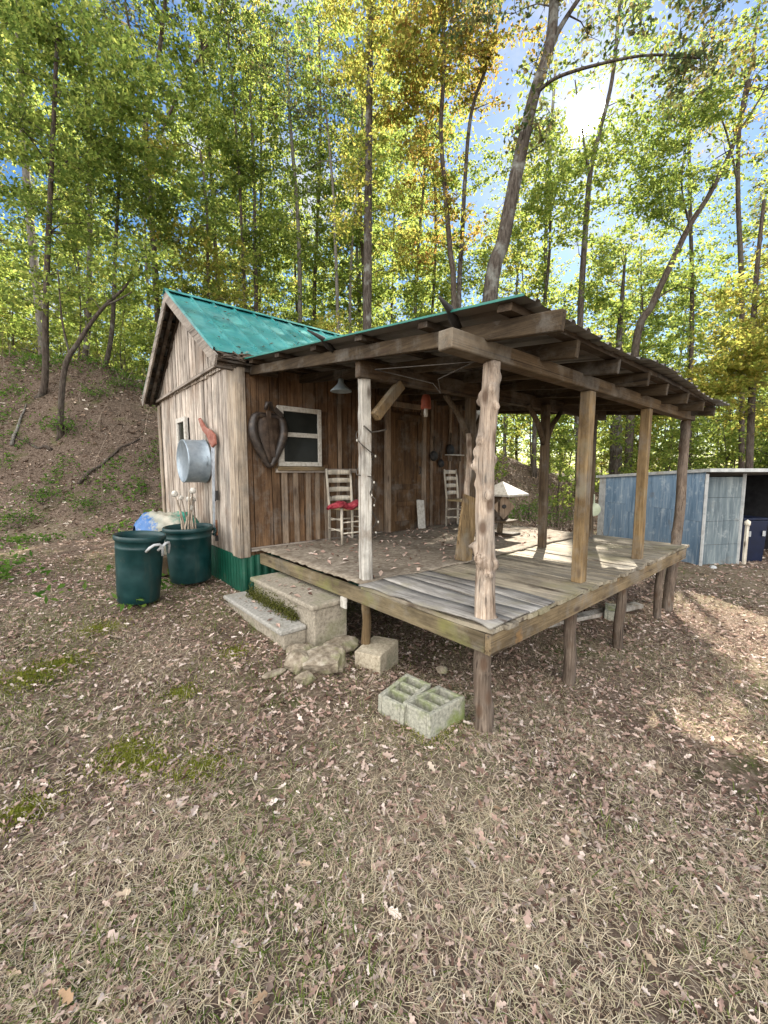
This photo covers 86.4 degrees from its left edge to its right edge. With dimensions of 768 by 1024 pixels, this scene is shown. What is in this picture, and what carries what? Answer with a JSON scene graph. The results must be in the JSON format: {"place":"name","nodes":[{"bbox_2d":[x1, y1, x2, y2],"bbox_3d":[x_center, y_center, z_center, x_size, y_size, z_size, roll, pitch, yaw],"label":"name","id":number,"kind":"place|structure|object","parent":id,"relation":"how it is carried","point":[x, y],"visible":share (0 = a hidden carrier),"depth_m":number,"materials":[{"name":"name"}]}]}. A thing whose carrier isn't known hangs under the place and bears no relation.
{"place":"outdoors","nodes":[
{"label":"outdoors","id":0,"kind":"place"},
{"bbox_2d":[0,356,767,1023],"bbox_3d":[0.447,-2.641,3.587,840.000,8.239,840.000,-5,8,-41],"label":"ground","id":1,"kind":"structure","parent":0,"point":[40,468],"depth_m":2.39,"materials":[{"name":"brown soil"}]},
{"bbox_2d":[0,502,59,533],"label":"bank shrub","id":2,"kind":"object","parent":1,"relation":"on","point":[8,517],"visible":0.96,"depth_m":8.64,"materials":[{"name":"green plant"}]},
{"bbox_2d":[0,248,65,360],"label":"woodland sapling","id":3,"kind":"object","parent":1,"relation":"on","point":[16,317],"visible":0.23,"depth_m":18.55,"materials":[{"name":"green plant"}]},
{"bbox_2d":[0,477,82,508],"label":"bank shrub","id":4,"kind":"object","parent":1,"relation":"on","point":[40,491],"visible":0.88,"depth_m":9.25,"materials":[{"name":"green plant"}]},
{"bbox_2d":[0,204,95,353],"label":"woodland sapling","id":5,"kind":"object","parent":1,"relation":"on","point":[18,323],"visible":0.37,"depth_m":16.18,"materials":[{"name":"green plant"}]},
{"bbox_2d":[0,1,108,358],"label":"woodland tree","id":6,"kind":"object","parent":1,"relation":"on","point":[26,173],"visible":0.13,"depth_m":15.79,"materials":[{"name":"green plant"}]},
{"bbox_2d":[5,187,124,360],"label":"woodland sapling","id":7,"kind":"object","parent":1,"relation":"on","point":[69,318],"visible":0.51,"depth_m":13.03,"materials":[{"name":"green plant"}]},
{"bbox_2d":[35,106,120,357],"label":"woodland tree","id":8,"kind":"object","parent":1,"relation":"on","point":[79,264],"visible":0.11,"depth_m":24.89,"materials":[{"name":"green plant"}]},
{"bbox_2d":[0,0,181,359],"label":"tall tree","id":9,"kind":"object","parent":1,"relation":"on","point":[88,314],"visible":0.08,"depth_m":15.82,"materials":[{"name":"green plant"}]},
{"bbox_2d":[0,350,183,611],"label":"herbs","id":10,"kind":"object","parent":1,"relation":"on","point":[18,541],"visible":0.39,"depth_m":9.75,"materials":[{"name":"green plant"}]},
{"bbox_2d":[0,231,187,440],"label":"crooked sapling","id":11,"kind":"object","parent":1,"relation":"on","point":[135,271],"visible":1,"depth_m":10.47,"materials":[{"name":"green plant"}]},
{"bbox_2d":[0,0,199,398],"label":"slender tree","id":12,"kind":"object","parent":1,"relation":"on","point":[122,103],"visible":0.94,"depth_m":10.84,"materials":[{"name":"green plant"}]},
{"bbox_2d":[81,284,152,375],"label":"woodland sapling","id":13,"kind":"object","parent":1,"relation":"on","point":[123,324],"visible":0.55,"depth_m":15.82,"materials":[{"name":"green plant"}]},
{"bbox_2d":[0,0,242,364],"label":"broad tree","id":14,"kind":"object","parent":1,"relation":"on","point":[163,215],"visible":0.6,"depth_m":12.54,"materials":[{"name":"green plant"}]},
{"bbox_2d":[93,290,152,379],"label":"woodland sapling","id":15,"kind":"object","parent":1,"relation":"on","point":[124,350],"visible":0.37,"depth_m":18.51,"materials":[{"name":"green plant"}]},
{"bbox_2d":[113,530,170,604],"bbox_3d":[-2.575,0.588,4.336,0.510,0.710,0.535,0,7,-41],"label":"trash can","id":16,"kind":"object","parent":1,"relation":"on","point":[139,554],"visible":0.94,"depth_m":4.18,"materials":[{"name":"green plastic"}]},
{"bbox_2d":[96,249,189,381],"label":"woodland sapling","id":17,"kind":"object","parent":1,"relation":"on","point":[150,340],"visible":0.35,"depth_m":14.43,"materials":[{"name":"green plant"}]},
{"bbox_2d":[93,104,200,358],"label":"woodland tree","id":18,"kind":"object","parent":1,"relation":"on","point":[147,283],"visible":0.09,"depth_m":24.34,"materials":[{"name":"green plant"}]},
{"bbox_2d":[133,511,198,575],"bbox_3d":[-2.962,0.394,5.611,0.740,0.835,0.705,-5,8,-41],"label":"printed sack","id":19,"kind":"object","parent":1,"relation":"on","point":[154,521],"visible":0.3,"depth_m":5.41,"materials":[{"name":"plastic"}]},
{"bbox_2d":[68,0,264,333],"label":"forked tree","id":20,"kind":"object","parent":1,"relation":"on","point":[127,13],"visible":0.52,"depth_m":15.53,"materials":[{"name":"green plant"}]},
{"bbox_2d":[159,523,216,584],"bbox_3d":[-2.421,0.511,5.124,0.646,0.680,0.570,-6,9,-40],"label":"trash can","id":21,"kind":"object","parent":1,"relation":"on","point":[189,558],"visible":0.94,"depth_m":4.92,"materials":[{"name":"green plastic"}]},
{"bbox_2d":[171,488,196,529],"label":"dried stalks","id":22,"kind":"object","parent":21,"relation":"in","point":[191,500],"visible":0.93,"depth_m":5.16,"materials":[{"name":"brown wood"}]},
{"bbox_2d":[173,273,226,303],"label":"woodland sapling","id":23,"kind":"object","parent":1,"relation":"on","point":[194,293],"visible":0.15,"depth_m":13.75,"materials":[{"name":"green plant"}]},
{"bbox_2d":[111,104,289,312],"bbox_3d":[-6.625,-8.752,14.265,5.214,9.631,4.895,-5,8,-41],"label":"tree","id":24,"kind":"object","parent":1,"relation":"on","point":[197,266],"visible":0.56,"depth_m":13.85,"materials":[{"name":"green plant"}]},
{"bbox_2d":[130,0,293,299],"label":"woodland tree","id":25,"kind":"object","parent":1,"relation":"on","point":[161,17],"visible":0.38,"depth_m":16.29,"materials":[{"name":"green plant"}]},
{"bbox_2d":[165,0,309,317],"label":"woodland tree","id":26,"kind":"object","parent":1,"relation":"on","point":[225,127],"visible":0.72,"depth_m":15.51,"materials":[{"name":"green plant"}]},
{"bbox_2d":[153,51,321,311],"bbox_3d":[-5.855,-10.690,17.210,6.426,13.389,5.857,-2,6,-20],"label":"slim tree","id":27,"kind":"object","parent":1,"relation":"on","point":[283,227],"visible":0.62,"depth_m":16.29,"materials":[{"name":"green plant"}]},
{"bbox_2d":[186,0,309,318],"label":"woodland tree","id":28,"kind":"object","parent":1,"relation":"on","point":[293,223],"visible":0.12,"depth_m":21.25,"materials":[{"name":"green plant"}]},
{"bbox_2d":[196,0,307,313],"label":"woodland tree","id":29,"kind":"object","parent":1,"relation":"on","point":[261,183],"visible":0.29,"depth_m":18.26,"materials":[{"name":"green plant"}]},
{"bbox_2d":[0,610,504,846],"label":"moss","id":30,"kind":"object","parent":1,"relation":"on","point":[30,807],"visible":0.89,"depth_m":2.33,"materials":[{"name":"plant"}]},
{"bbox_2d":[201,0,358,322],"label":"tall tree","id":31,"kind":"object","parent":1,"relation":"on","point":[295,195],"visible":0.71,"depth_m":17.16,"materials":[{"name":"green plant"}]},
{"bbox_2d":[223,572,347,649],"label":"concrete steps","id":32,"kind":"structure","parent":1,"relation":"on","point":[321,613],"depth_m":3.72,"materials":[{"name":"concrete"}]},
{"bbox_2d":[245,582,298,622],"bbox_3d":[-1.166,0.858,4.027,0.176,0.205,1.067,-5,8,-41],"label":"step moss","id":33,"kind":"object","parent":32,"relation":"on","point":[272,604],"visible":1,"depth_m":4.00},
{"bbox_2d":[284,649,308,674],"bbox_3d":[-0.680,1.204,3.238,0.227,0.202,0.193,-2,6,-19],"label":"stone","id":34,"kind":"object","parent":1,"relation":"on","point":[295,659],"visible":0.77,"depth_m":3.18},
{"bbox_2d":[258,139,335,323],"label":"woodland tree","id":35,"kind":"object","parent":1,"relation":"on","point":[309,312],"visible":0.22,"depth_m":23.65,"materials":[{"name":"green plant"}]},
{"bbox_2d":[227,12,377,333],"bbox_3d":[-3.145,-11.491,16.744,5.057,16.271,4.888,-5,8,-41],"label":"pale trunk tree","id":36,"kind":"object","parent":1,"relation":"on","point":[309,106],"visible":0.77,"depth_m":16.32,"materials":[{"name":"green plant"}]},
{"bbox_2d":[251,0,388,325],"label":"woodland tree","id":37,"kind":"object","parent":1,"relation":"on","point":[310,10],"visible":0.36,"depth_m":19.20,"materials":[{"name":"green plant"}]},
{"bbox_2d":[302,643,347,674],"bbox_3d":[-0.489,1.217,3.303,0.416,0.230,0.370,-5,8,-41],"label":"stone","id":38,"kind":"object","parent":1,"relation":"on","point":[328,658],"visible":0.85,"depth_m":3.22,"materials":[{"name":"stone"}]},
{"bbox_2d":[309,309,354,331],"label":"woodland sapling","id":39,"kind":"object","parent":1,"relation":"on","point":[328,327],"visible":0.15,"depth_m":13.19,"materials":[{"name":"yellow plant"}]},
{"bbox_2d":[296,142,384,332],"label":"pale trunk tree","id":40,"kind":"object","parent":1,"relation":"on","point":[350,276],"visible":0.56,"depth_m":17.95,"materials":[{"name":"green plant"}]},
{"bbox_2d":[296,0,418,325],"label":"woodland tree","id":41,"kind":"object","parent":1,"relation":"on","point":[342,282],"visible":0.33,"depth_m":18.20,"materials":[{"name":"green plant"}]},
{"bbox_2d":[0,315,715,533],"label":"dead brush","id":42,"kind":"object","parent":1,"relation":"on","point":[558,528],"visible":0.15,"depth_m":12.39,"materials":[{"name":"plant"}]},
{"bbox_2d":[306,65,415,333],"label":"woodland tree","id":43,"kind":"object","parent":1,"relation":"on","point":[357,295],"visible":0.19,"depth_m":20.12,"materials":[{"name":"green plant"}]},
{"bbox_2d":[355,636,397,674],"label":"pier block","id":44,"kind":"structure","parent":1,"relation":"on","point":[378,653],"depth_m":3.39,"materials":[{"name":"beige concrete"}]},
{"bbox_2d":[0,550,761,1023],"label":"pale fallen leaves","id":45,"kind":"object","parent":1,"relation":"on","point":[68,996],"visible":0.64,"depth_m":1.64,"materials":[{"name":"beige plant"}]},
{"bbox_2d":[0,568,767,1023],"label":"dry grass","id":46,"kind":"structure","parent":1,"relation":"on","point":[74,932],"depth_m":1.58,"materials":[{"name":"plant"}]},
{"bbox_2d":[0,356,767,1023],"bbox_3d":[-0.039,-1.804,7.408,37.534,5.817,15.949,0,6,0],"label":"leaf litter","id":47,"kind":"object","parent":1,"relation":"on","point":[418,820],"visible":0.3,"depth_m":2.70,"materials":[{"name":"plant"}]},
{"bbox_2d":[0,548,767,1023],"bbox_3d":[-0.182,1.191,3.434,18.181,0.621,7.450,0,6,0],"label":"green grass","id":48,"kind":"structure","parent":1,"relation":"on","point":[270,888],"depth_m":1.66,"materials":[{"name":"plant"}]},
{"bbox_2d":[0,353,767,566],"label":"bank leaf litter","id":49,"kind":"object","parent":1,"relation":"on","point":[119,526],"visible":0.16,"depth_m":10.94,"materials":[{"name":"brown plant"}]},
{"bbox_2d":[0,163,767,479],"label":"woods","id":50,"kind":"object","parent":1,"relation":"on","point":[522,439],"visible":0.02,"depth_m":29.44,"materials":[{"name":"green plant"}]},
{"bbox_2d":[0,554,767,1023],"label":"crumbled leaves","id":51,"kind":"object","parent":1,"relation":"on","point":[428,926],"visible":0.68,"depth_m":1.75,"materials":[{"name":"brown plant"}]},
{"bbox_2d":[306,0,487,329],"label":"straight tree","id":52,"kind":"object","parent":1,"relation":"on","point":[351,66],"visible":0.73,"depth_m":13.14,"materials":[{"name":"yellow plant"}]},
{"bbox_2d":[355,85,444,325],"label":"woodland tree","id":53,"kind":"object","parent":1,"relation":"on","point":[406,222],"visible":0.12,"depth_m":26.18,"materials":[{"name":"green plant"}]},
{"bbox_2d":[378,673,430,725],"bbox_3d":[0.144,1.315,2.827,0.210,0.200,0.340,9,12,36],"label":"cinder block","id":54,"kind":"object","parent":1,"relation":"on","point":[393,697],"depth_m":2.77,"materials":[{"name":"concrete"}]},
{"bbox_2d":[378,281,464,323],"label":"woodland sapling","id":55,"kind":"object","parent":1,"relation":"on","point":[414,288],"visible":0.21,"depth_m":15.21,"materials":[{"name":"green plant"}]},
{"bbox_2d":[374,68,476,320],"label":"woodland tree","id":56,"kind":"object","parent":1,"relation":"on","point":[447,266],"visible":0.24,"depth_m":16.79,"materials":[{"name":"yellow plant"}]},
{"bbox_2d":[344,84,510,317],"bbox_3d":[1.797,-9.884,17.041,6.780,14.152,4.044,0,6,-4],"label":"tall tree","id":57,"kind":"object","parent":1,"relation":"on","point":[474,191],"visible":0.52,"depth_m":16.56,"materials":[{"name":"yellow plant"}]},
{"bbox_2d":[403,685,464,740],"bbox_3d":[0.332,1.333,2.698,0.360,0.200,0.230,-1,2,-43],"label":"cinder block","id":58,"kind":"object","parent":1,"relation":"on","point":[429,712],"depth_m":2.63,"materials":[{"name":"concrete"}]},
{"bbox_2d":[141,288,729,734],"bbox_3d":[0.045,-0.909,6.189,5.092,4.473,7.390,-5,8,-41],"label":"wooden cabin","id":59,"kind":"object","parent":1,"relation":"on","point":[491,362],"visible":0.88,"depth_m":4.53,"materials":[{"name":"brown wood"}]},
{"bbox_2d":[176,439,211,482],"bbox_3d":[-2.554,-0.681,5.481,0.286,0.592,0.663,-5,8,-41],"label":"wash tub","id":60,"kind":"object","parent":59,"relation":"hanging from","point":[193,459],"visible":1,"depth_m":5.33,"materials":[{"name":"metal"}]},
{"bbox_2d":[198,418,216,535],"bbox_3d":[-2.289,-0.464,5.345,0.035,1.555,0.613,-5,8,-41],"label":"hand saw","id":61,"kind":"object","parent":59,"relation":"hanging from","point":[210,434],"visible":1,"depth_m":5.23,"materials":[{"name":"metal"}]},
{"bbox_2d":[248,401,287,468],"bbox_3d":[-1.366,-0.909,4.854,0.490,0.783,0.128,-5,8,-41],"label":"horse collar","id":62,"kind":"object","parent":59,"relation":"hanging from","point":[268,432],"visible":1,"depth_m":4.82,"materials":[{"name":"leather"}]},
{"bbox_2d":[276,405,324,470],"bbox_3d":[-1.058,-0.922,5.182,0.665,0.790,0.080,-5,8,-41],"label":"window","id":63,"kind":"structure","parent":59,"relation":"in","point":[303,447],"depth_m":5.21,"materials":[{"name":"white paint"}]},
{"bbox_2d":[325,469,358,544],"bbox_3d":[-0.495,-0.093,5.432,0.463,0.961,0.461,-4,7,-38],"label":"ladder back chair","id":64,"kind":"object","parent":59,"relation":"on","point":[337,489],"visible":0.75,"depth_m":5.51,"materials":[{"name":"beige paint"}]},
{"bbox_2d":[384,401,426,531],"bbox_3d":[0.358,-0.697,6.444,0.870,2.000,0.097,-5,8,-41],"label":"door","id":65,"kind":"structure","parent":59,"relation":"in","point":[405,434],"depth_m":6.43,"materials":[{"name":"brown wood"}]},
{"bbox_2d":[285,523,561,576],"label":"porch leaves","id":66,"kind":"object","parent":59,"relation":"on","point":[380,572],"visible":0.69,"depth_m":5.09,"materials":[{"name":"brown plant"}]},
{"bbox_2d":[443,469,461,525],"bbox_3d":[1.280,-0.239,6.880,0.461,0.961,0.463,5,8,41],"label":"ladder back chair","id":67,"kind":"object","parent":59,"relation":"on","point":[457,499],"visible":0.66,"depth_m":6.95,"materials":[{"name":"beige paint"}]},
{"bbox_2d":[455,494,475,561],"bbox_3d":[0.870,0.175,4.271,0.418,0.729,0.086,-5,8,-41],"label":"leaning board","id":68,"kind":"object","parent":59,"relation":"on","point":[465,538],"visible":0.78,"depth_m":4.24,"materials":[{"name":"beige wood"}]},
{"bbox_2d":[494,481,528,537],"bbox_3d":[1.730,-0.055,5.997,0.540,0.788,0.540,-5,8,-41],"label":"bird feeder","id":69,"kind":"object","parent":59,"relation":"on","point":[504,506],"visible":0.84,"depth_m":5.89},
{"bbox_2d":[369,0,524,308],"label":"twisted tree","id":70,"kind":"object","parent":1,"relation":"on","point":[400,24],"visible":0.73,"depth_m":12.72,"materials":[{"name":"yellow plant"}]},
{"bbox_2d":[397,1,563,307],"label":"twisted tree","id":71,"kind":"object","parent":1,"relation":"on","point":[464,207],"visible":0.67,"depth_m":13.18,"materials":[{"name":"yellow plant"}]},
{"bbox_2d":[468,185,537,453],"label":"woodland tree","id":72,"kind":"object","parent":1,"relation":"on","point":[491,211],"visible":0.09,"depth_m":25.32,"materials":[{"name":"green plant"}]},
{"bbox_2d":[494,414,529,482],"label":"woodland sapling","id":73,"kind":"object","parent":1,"relation":"on","point":[498,463],"visible":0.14,"depth_m":13.40,"materials":[{"name":"green plant"}]},
{"bbox_2d":[412,59,618,312],"bbox_3d":[5.432,-10.385,17.992,8.574,17.335,4.806,-1,6,-5],"label":"tall tree","id":74,"kind":"object","parent":1,"relation":"on","point":[482,253],"visible":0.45,"depth_m":17.52,"materials":[{"name":"green plant"}]},
{"bbox_2d":[458,114,572,456],"bbox_3d":[5.478,-9.916,19.569,5.583,14.922,5.684,-5,8,-41],"label":"woodland tree","id":75,"kind":"object","parent":1,"relation":"on","point":[509,268],"visible":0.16,"depth_m":18.86,"materials":[{"name":"green plant"}]},
{"bbox_2d":[499,414,574,465],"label":"woodland sapling","id":76,"kind":"object","parent":1,"relation":"on","point":[527,419],"visible":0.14,"depth_m":18.67,"materials":[{"name":"green plant"}]},
{"bbox_2d":[504,36,613,477],"bbox_3d":[6.722,-8.985,16.094,4.623,15.269,5.272,3,6,27],"label":"woodland tree","id":77,"kind":"object","parent":1,"relation":"on","point":[546,290],"visible":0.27,"depth_m":16.12,"materials":[{"name":"green plant"}]},
{"bbox_2d":[525,423,604,512],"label":"woodland sapling","id":78,"kind":"object","parent":1,"relation":"on","point":[561,465],"visible":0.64,"depth_m":13.86,"materials":[{"name":"green plant"}]},
{"bbox_2d":[549,602,643,627],"bbox_3d":[2.524,1.266,5.021,1.786,0.076,0.128,-2,6,-23],"label":"old board","id":79,"kind":"object","parent":1,"relation":"on","point":[595,613],"visible":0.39,"depth_m":5.03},
{"bbox_2d":[430,0,767,497],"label":"leaning tree","id":80,"kind":"object","parent":1,"relation":"on","point":[687,62],"visible":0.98,"depth_m":9.85,"materials":[{"name":"green plant"}]},
{"bbox_2d":[488,0,711,496],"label":"grey tree","id":81,"kind":"object","parent":1,"relation":"on","point":[585,154],"visible":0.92,"depth_m":14.15,"materials":[{"name":"brown plant"}]},
{"bbox_2d":[573,233,672,474],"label":"woodland tree","id":82,"kind":"object","parent":1,"relation":"on","point":[619,280],"visible":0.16,"depth_m":23.72,"materials":[{"name":"green plant"}]},
{"bbox_2d":[517,129,730,474],"bbox_3d":[8.943,-7.154,16.352,7.800,13.297,4.732,1,6,7],"label":"thick tree","id":83,"kind":"object","parent":1,"relation":"on","point":[618,344],"visible":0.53,"depth_m":16.25,"materials":[{"name":"green plant"}]},
{"bbox_2d":[595,415,653,490],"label":"woodland sapling","id":84,"kind":"object","parent":1,"relation":"on","point":[626,470],"visible":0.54,"depth_m":15.27,"materials":[{"name":"green plant"}]},
{"bbox_2d":[595,217,686,424],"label":"woodland tree","id":85,"kind":"object","parent":1,"relation":"on","point":[632,262],"visible":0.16,"depth_m":29.28,"materials":[{"name":"green plant"}]},
{"bbox_2d":[596,236,689,464],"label":"woodland tree","id":86,"kind":"object","parent":1,"relation":"on","point":[642,293],"visible":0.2,"depth_m":21.40,"materials":[{"name":"green plant"}]},
{"bbox_2d":[596,406,704,472],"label":"woodland sapling","id":87,"kind":"object","parent":1,"relation":"on","point":[655,419],"visible":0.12,"depth_m":17.42,"materials":[{"name":"green plant"}]},
{"bbox_2d":[583,0,767,473],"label":"dark leaning tree","id":88,"kind":"object","parent":1,"relation":"on","point":[674,178],"visible":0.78,"depth_m":14.47,"materials":[{"name":"green plant"}]},
{"bbox_2d":[636,354,718,467],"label":"woodland sapling","id":89,"kind":"object","parent":1,"relation":"on","point":[677,426],"visible":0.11,"depth_m":19.68,"materials":[{"name":"green plant"}]},
{"bbox_2d":[596,468,767,565],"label":"metal shed","id":90,"kind":"structure","parent":1,"relation":"on","point":[720,502],"depth_m":7.81,"materials":[{"name":"metal"}]},
{"bbox_2d":[634,416,730,471],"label":"woodland sapling","id":91,"kind":"object","parent":1,"relation":"on","point":[670,451],"visible":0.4,"depth_m":14.50,"materials":[{"name":"green plant"}]},
{"bbox_2d":[609,128,767,468],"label":"tall tree","id":92,"kind":"object","parent":1,"relation":"on","point":[692,283],"visible":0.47,"depth_m":17.84,"materials":[{"name":"green plant"}]},
{"bbox_2d":[642,233,737,466],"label":"woodland tree","id":93,"kind":"object","parent":1,"relation":"on","point":[707,285],"visible":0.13,"depth_m":30.18,"materials":[{"name":"green plant"}]},
{"bbox_2d":[658,294,723,441],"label":"woodland tree","id":94,"kind":"object","parent":1,"relation":"on","point":[687,336],"visible":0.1,"depth_m":28.58,"materials":[{"name":"green plant"}]},
{"bbox_2d":[641,1,767,467],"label":"leafy tree","id":95,"kind":"object","parent":1,"relation":"on","point":[741,446],"visible":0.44,"depth_m":14.82,"materials":[{"name":"green plant"}]},
{"bbox_2d":[673,408,764,470],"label":"woodland sapling","id":96,"kind":"object","parent":1,"relation":"on","point":[714,459],"visible":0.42,"depth_m":16.47,"materials":[{"name":"green plant"}]},
{"bbox_2d":[674,199,767,467],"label":"golden tree","id":97,"kind":"object","parent":1,"relation":"on","point":[749,366],"visible":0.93,"depth_m":11.38,"materials":[{"name":"yellow plant"}]},
{"bbox_2d":[689,386,767,468],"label":"woodland sapling","id":98,"kind":"object","parent":1,"relation":"on","point":[722,439],"visible":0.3,"depth_m":17.03,"materials":[{"name":"green plant"}]},
{"bbox_2d":[695,283,767,467],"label":"woodland tree","id":99,"kind":"object","parent":1,"relation":"on","point":[735,314],"visible":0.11,"depth_m":25.54,"materials":[{"name":"green plant"}]},
{"bbox_2d":[699,177,767,467],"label":"woodland tree","id":100,"kind":"object","parent":1,"relation":"on","point":[754,216],"visible":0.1,"depth_m":28.50,"materials":[{"name":"green plant"}]},
{"bbox_2d":[707,148,767,436],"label":"woodland tree","id":101,"kind":"object","parent":1,"relation":"on","point":[760,158],"visible":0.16,"depth_m":19.58,"materials":[{"name":"green plant"}]},
{"bbox_2d":[715,381,767,467],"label":"woodland sapling","id":102,"kind":"object","parent":1,"relation":"on","point":[759,453],"visible":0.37,"depth_m":16.36,"materials":[{"name":"green plant"}]},
{"bbox_2d":[718,27,767,380],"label":"woodland tree","id":103,"kind":"object","parent":1,"relation":"on","point":[764,176],"visible":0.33,"depth_m":17.15,"materials":[{"name":"green plant"}]},
{"bbox_2d":[737,515,767,561],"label":"storage bin","id":104,"kind":"object","parent":1,"relation":"on","point":[758,526],"visible":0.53,"depth_m":7.91,"materials":[{"name":"blue plastic"}]},
{"bbox_2d":[0,0,767,465],"label":"sky","id":105,"kind":"structure","parent":0,"point":[590,106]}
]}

